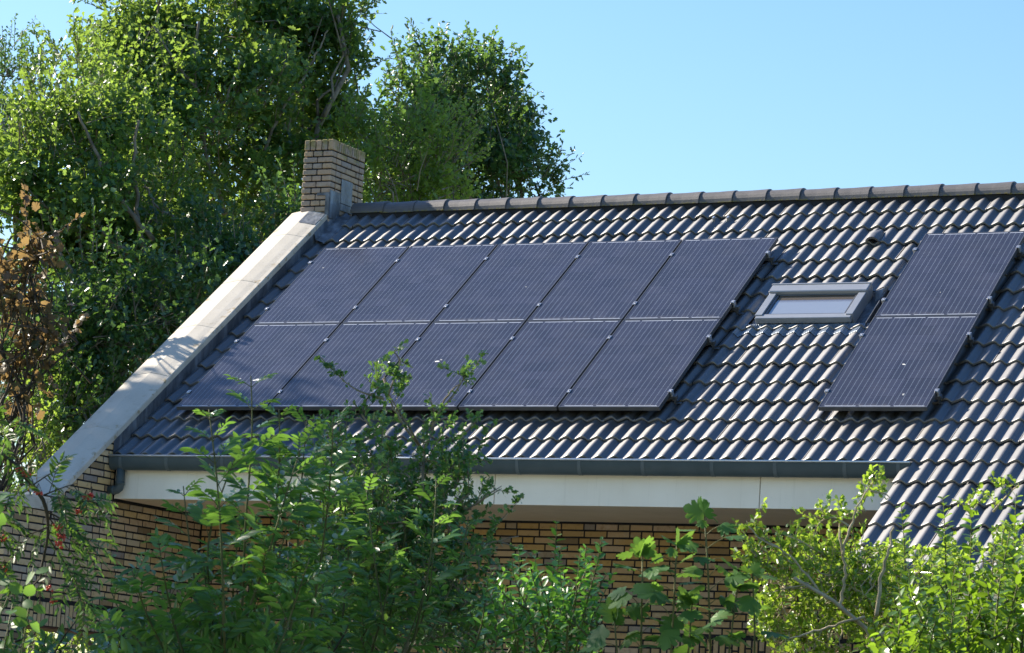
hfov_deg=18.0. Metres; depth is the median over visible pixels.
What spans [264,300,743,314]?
mounting rail
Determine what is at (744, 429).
brick house
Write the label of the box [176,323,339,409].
solar panel
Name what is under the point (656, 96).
sky
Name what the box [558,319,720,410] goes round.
solar panel
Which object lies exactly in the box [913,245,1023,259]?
mounting rail
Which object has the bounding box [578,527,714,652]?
sycamore sapling
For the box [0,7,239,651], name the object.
oak tree
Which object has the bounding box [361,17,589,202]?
oak tree
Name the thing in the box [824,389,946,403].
mounting rail
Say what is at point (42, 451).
hazel bush
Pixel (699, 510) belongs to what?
sycamore sapling
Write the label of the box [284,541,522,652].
spindle bush
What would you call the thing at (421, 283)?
solar panel
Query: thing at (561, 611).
privet bush
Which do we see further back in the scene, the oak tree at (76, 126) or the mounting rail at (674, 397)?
the oak tree at (76, 126)
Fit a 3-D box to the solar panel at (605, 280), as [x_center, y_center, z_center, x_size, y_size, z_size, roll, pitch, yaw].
[0.910,-0.440,31.291,0.990,0.041,1.650,-1,28,26]
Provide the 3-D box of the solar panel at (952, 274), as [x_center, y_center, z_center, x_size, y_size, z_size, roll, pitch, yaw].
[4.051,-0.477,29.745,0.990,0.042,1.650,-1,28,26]
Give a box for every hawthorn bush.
[251,339,537,652]
[730,464,1023,652]
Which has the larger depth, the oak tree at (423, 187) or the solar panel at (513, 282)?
the oak tree at (423, 187)
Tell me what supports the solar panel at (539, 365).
attached to the mounting rail at (674, 397)
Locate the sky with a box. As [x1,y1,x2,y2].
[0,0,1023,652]
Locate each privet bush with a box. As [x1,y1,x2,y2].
[460,521,616,652]
[851,491,1023,652]
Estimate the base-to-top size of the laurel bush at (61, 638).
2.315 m
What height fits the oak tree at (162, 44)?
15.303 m
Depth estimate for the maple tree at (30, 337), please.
32.93 m
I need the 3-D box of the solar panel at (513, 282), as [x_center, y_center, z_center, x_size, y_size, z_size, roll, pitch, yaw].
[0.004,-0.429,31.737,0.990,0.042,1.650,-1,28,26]
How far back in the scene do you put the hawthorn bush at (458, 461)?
13.17 m
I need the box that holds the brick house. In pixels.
[0,139,1023,652]
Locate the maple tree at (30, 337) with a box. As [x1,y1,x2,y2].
[0,183,90,491]
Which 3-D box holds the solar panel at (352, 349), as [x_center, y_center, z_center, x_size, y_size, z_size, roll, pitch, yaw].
[-1.539,0.373,30.870,0.990,0.040,1.650,-1,28,26]
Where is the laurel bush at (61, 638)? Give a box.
[0,602,392,652]
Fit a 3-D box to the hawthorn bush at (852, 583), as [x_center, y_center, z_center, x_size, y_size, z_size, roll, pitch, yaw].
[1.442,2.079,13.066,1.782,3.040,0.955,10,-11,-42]
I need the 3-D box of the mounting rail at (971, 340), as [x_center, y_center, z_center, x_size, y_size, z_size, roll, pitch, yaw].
[3.621,0.122,28.815,1.090,0.130,0.110,-1,-9,26]
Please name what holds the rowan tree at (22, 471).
on the ground
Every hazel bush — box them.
[0,339,119,652]
[0,379,48,652]
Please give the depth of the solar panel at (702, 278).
30.81 m
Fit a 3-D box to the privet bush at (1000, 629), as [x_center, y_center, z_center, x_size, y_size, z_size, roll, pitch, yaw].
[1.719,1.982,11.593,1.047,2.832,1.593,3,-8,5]
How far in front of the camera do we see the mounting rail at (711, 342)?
29.70 m
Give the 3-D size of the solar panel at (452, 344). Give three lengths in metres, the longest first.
1.650 x 0.990 x 0.040 m
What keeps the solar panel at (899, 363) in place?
attached to the mounting rail at (938, 397)
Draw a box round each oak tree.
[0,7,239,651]
[0,13,76,381]
[51,0,398,363]
[319,68,496,202]
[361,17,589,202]
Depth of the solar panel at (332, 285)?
32.59 m
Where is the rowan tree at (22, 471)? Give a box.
[0,405,123,652]
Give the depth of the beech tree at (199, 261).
40.18 m
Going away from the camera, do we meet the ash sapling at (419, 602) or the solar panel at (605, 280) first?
the ash sapling at (419, 602)
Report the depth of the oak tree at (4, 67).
55.92 m
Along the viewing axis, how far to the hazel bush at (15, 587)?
9.45 m
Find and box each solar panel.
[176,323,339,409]
[254,246,408,324]
[268,322,430,409]
[343,244,497,323]
[362,321,524,409]
[434,242,588,322]
[458,320,621,410]
[527,239,681,320]
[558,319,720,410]
[624,237,778,321]
[818,315,979,410]
[875,231,1023,317]
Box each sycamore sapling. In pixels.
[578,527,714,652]
[679,496,789,652]
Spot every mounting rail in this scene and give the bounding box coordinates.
[186,389,682,403]
[234,335,719,349]
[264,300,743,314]
[308,251,778,264]
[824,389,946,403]
[859,332,974,347]
[881,296,995,310]
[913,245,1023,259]
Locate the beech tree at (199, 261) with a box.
[0,153,303,652]
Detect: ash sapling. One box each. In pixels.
[79,373,368,652]
[283,450,492,652]
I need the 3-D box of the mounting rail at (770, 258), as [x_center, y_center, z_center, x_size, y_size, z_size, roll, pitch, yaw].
[0.228,-0.634,32.129,5.150,0.133,0.115,-1,-9,26]
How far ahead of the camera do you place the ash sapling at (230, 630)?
11.42 m
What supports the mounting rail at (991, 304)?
attached to the brick house

